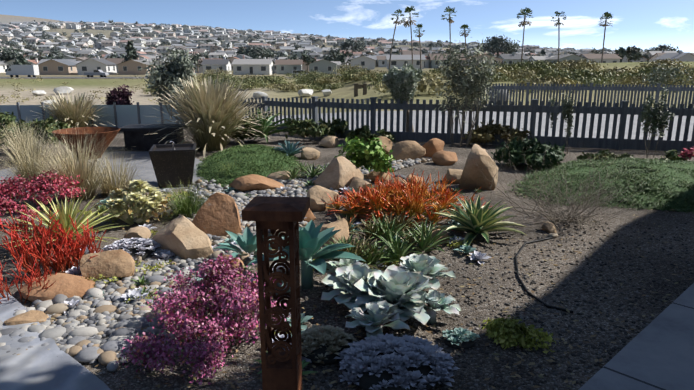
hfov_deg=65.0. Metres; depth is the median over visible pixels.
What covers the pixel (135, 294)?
grey rosettes
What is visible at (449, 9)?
palm
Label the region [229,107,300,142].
spiky plant
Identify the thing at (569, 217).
dry wiry shrub
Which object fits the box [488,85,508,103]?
grey boulder
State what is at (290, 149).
blue agave
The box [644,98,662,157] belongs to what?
wispy shrub wood
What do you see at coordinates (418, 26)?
palm
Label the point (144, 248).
grey white mound
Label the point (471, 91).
wispy shrub leaves
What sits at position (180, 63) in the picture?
grey green shrub
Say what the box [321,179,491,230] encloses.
sprawling red aloe
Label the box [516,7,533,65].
palm
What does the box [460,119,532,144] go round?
brown shrub
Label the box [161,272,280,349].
pink sedum stems
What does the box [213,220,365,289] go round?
agave attenuata
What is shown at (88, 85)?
terrain
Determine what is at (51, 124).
green bushes
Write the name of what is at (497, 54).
town tree trunks
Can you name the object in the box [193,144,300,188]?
green carpet
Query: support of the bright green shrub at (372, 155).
on the creek pebbles
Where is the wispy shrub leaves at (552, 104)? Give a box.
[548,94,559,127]
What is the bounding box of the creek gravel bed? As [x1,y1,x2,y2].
[54,164,402,362]
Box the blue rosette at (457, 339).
[443,327,479,348]
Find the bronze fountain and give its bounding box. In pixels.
[149,141,195,187]
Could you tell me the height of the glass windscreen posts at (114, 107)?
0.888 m
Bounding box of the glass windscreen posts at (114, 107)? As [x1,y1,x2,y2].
[16,102,184,129]
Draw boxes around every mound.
[101,237,161,260]
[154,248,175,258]
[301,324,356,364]
[334,333,459,389]
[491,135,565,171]
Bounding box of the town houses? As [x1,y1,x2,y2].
[0,21,693,74]
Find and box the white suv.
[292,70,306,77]
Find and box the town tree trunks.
[24,29,629,72]
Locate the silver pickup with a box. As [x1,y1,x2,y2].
[84,70,108,76]
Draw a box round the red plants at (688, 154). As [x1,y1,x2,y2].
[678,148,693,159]
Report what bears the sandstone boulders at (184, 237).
on the garden mulch
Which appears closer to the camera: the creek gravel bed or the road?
the creek gravel bed
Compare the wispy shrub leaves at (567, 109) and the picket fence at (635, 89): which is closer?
the wispy shrub leaves at (567, 109)
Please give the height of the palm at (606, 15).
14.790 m
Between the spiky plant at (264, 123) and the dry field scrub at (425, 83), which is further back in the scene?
the dry field scrub at (425, 83)
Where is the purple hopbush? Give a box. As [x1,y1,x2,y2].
[104,84,135,104]
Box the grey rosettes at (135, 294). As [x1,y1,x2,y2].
[64,182,490,361]
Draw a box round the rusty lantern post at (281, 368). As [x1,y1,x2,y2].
[242,196,309,389]
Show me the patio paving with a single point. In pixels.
(143, 157)
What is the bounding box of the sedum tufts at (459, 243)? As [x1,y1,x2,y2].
[77,186,471,334]
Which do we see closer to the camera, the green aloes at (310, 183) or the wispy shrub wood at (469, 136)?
the green aloes at (310, 183)
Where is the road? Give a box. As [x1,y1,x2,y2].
[0,70,424,77]
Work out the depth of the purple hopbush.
14.13 m
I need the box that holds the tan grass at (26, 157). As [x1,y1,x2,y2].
[0,117,154,203]
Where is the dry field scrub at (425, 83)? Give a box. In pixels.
[0,58,693,104]
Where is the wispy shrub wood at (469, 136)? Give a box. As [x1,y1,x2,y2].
[439,52,488,147]
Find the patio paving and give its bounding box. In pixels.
[0,151,203,192]
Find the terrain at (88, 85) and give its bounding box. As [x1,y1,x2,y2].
[0,14,693,151]
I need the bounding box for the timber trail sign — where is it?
[354,83,366,96]
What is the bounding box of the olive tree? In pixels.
[382,63,424,131]
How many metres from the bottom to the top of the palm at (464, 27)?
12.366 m
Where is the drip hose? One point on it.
(532, 295)
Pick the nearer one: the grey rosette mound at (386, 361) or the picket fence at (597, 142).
the grey rosette mound at (386, 361)
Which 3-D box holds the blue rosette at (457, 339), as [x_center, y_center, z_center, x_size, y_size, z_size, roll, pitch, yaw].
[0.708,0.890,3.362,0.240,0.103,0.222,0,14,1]
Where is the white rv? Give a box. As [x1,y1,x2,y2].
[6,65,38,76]
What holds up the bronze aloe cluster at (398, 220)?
on the garden mulch
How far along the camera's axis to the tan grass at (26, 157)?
7.04 m
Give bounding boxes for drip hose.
[515,237,572,312]
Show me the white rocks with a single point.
(257, 94)
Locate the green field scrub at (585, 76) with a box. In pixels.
[142,59,693,93]
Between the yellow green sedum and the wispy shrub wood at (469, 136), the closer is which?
the yellow green sedum
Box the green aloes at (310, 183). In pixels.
[95,180,483,380]
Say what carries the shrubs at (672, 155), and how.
on the garden mulch
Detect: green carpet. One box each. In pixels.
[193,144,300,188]
[505,157,693,213]
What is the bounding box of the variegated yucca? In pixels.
[1,195,129,247]
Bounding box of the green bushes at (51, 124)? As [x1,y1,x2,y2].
[0,110,71,147]
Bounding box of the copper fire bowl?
[52,127,119,159]
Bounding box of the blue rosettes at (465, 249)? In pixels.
[84,187,475,335]
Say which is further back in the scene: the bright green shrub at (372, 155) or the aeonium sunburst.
the bright green shrub at (372, 155)
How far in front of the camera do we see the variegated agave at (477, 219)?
5.33 m
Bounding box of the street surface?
[240,110,693,140]
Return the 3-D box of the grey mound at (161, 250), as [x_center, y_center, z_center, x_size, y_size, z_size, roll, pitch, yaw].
[-1.603,0.532,4.829,0.301,0.108,0.280,0,14,1]
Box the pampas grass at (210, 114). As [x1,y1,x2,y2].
[32,75,279,157]
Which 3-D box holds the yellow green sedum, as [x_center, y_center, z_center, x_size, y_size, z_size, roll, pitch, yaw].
[1.060,0.845,3.366,0.454,0.162,0.302,0,14,1]
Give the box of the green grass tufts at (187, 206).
[147,159,249,222]
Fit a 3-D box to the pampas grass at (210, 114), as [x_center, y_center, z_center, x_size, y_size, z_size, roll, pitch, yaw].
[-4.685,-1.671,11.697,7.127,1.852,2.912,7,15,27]
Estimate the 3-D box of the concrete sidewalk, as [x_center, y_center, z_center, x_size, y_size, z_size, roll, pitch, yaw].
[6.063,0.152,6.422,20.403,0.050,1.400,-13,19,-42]
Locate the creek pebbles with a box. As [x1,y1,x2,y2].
[0,157,431,363]
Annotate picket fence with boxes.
[189,96,693,151]
[469,83,693,108]
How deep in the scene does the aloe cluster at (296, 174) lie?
8.01 m
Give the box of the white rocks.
[32,86,331,104]
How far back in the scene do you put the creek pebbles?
4.18 m
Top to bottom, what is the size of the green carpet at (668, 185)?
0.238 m
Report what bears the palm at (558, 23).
on the terrain at (88, 85)
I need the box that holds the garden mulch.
[0,127,693,389]
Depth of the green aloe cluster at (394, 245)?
4.91 m
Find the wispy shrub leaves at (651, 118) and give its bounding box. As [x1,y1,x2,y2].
[637,85,674,137]
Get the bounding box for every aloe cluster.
[279,162,327,179]
[321,211,429,269]
[324,214,455,265]
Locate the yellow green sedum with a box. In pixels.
[479,315,559,352]
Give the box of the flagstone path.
[0,292,110,389]
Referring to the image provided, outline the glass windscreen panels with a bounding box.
[0,105,183,127]
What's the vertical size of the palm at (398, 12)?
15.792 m
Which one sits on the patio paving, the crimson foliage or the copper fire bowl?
the copper fire bowl
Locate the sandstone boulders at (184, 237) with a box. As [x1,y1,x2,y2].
[4,132,556,325]
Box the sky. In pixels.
[0,0,693,52]
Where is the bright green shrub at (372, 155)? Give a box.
[334,136,394,172]
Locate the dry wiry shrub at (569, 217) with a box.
[455,130,661,238]
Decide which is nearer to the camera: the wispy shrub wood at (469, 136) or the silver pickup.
the wispy shrub wood at (469, 136)
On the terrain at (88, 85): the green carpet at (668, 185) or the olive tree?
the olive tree
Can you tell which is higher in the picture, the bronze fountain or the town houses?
the town houses
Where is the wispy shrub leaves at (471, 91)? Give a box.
[432,37,500,122]
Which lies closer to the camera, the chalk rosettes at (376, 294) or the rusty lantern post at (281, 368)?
the rusty lantern post at (281, 368)
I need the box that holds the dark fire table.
[120,124,187,149]
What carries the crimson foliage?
on the garden mulch
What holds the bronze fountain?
on the patio paving
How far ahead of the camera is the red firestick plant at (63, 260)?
4.47 m
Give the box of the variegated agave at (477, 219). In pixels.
[424,195,525,252]
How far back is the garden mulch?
4.34 m
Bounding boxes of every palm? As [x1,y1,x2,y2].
[388,9,404,68]
[401,6,418,64]
[413,24,424,69]
[441,6,456,61]
[460,24,470,65]
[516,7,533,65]
[551,11,566,60]
[598,12,611,62]
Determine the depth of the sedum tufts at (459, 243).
4.55 m
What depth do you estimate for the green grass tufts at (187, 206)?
6.08 m
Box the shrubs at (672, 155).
[376,127,684,160]
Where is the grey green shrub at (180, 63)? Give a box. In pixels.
[138,44,197,118]
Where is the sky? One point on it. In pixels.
(643, 24)
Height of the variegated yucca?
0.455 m
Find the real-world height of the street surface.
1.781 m
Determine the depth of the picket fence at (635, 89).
19.92 m
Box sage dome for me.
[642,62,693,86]
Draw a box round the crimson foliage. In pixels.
[0,171,84,225]
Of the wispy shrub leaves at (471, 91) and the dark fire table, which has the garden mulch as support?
the dark fire table
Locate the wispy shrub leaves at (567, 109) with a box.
[560,90,574,136]
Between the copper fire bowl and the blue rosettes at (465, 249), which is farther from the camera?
the copper fire bowl
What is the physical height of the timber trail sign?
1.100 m
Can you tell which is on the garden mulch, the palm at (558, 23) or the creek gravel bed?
the creek gravel bed
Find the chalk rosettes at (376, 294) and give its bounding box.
[320,253,460,336]
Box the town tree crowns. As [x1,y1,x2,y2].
[0,20,683,71]
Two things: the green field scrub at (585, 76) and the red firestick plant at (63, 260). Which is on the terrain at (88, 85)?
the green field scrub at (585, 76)
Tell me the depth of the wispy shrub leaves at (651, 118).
9.64 m
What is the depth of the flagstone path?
3.04 m
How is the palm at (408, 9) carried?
on the terrain at (88, 85)
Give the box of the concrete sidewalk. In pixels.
[579,283,693,389]
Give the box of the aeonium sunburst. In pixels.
[101,179,174,224]
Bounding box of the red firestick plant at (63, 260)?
[0,207,105,303]
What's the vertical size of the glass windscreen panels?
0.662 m
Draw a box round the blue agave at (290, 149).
[272,139,305,155]
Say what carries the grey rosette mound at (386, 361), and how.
on the garden mulch
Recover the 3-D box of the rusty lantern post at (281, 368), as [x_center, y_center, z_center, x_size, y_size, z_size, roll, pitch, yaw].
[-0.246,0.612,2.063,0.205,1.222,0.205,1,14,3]

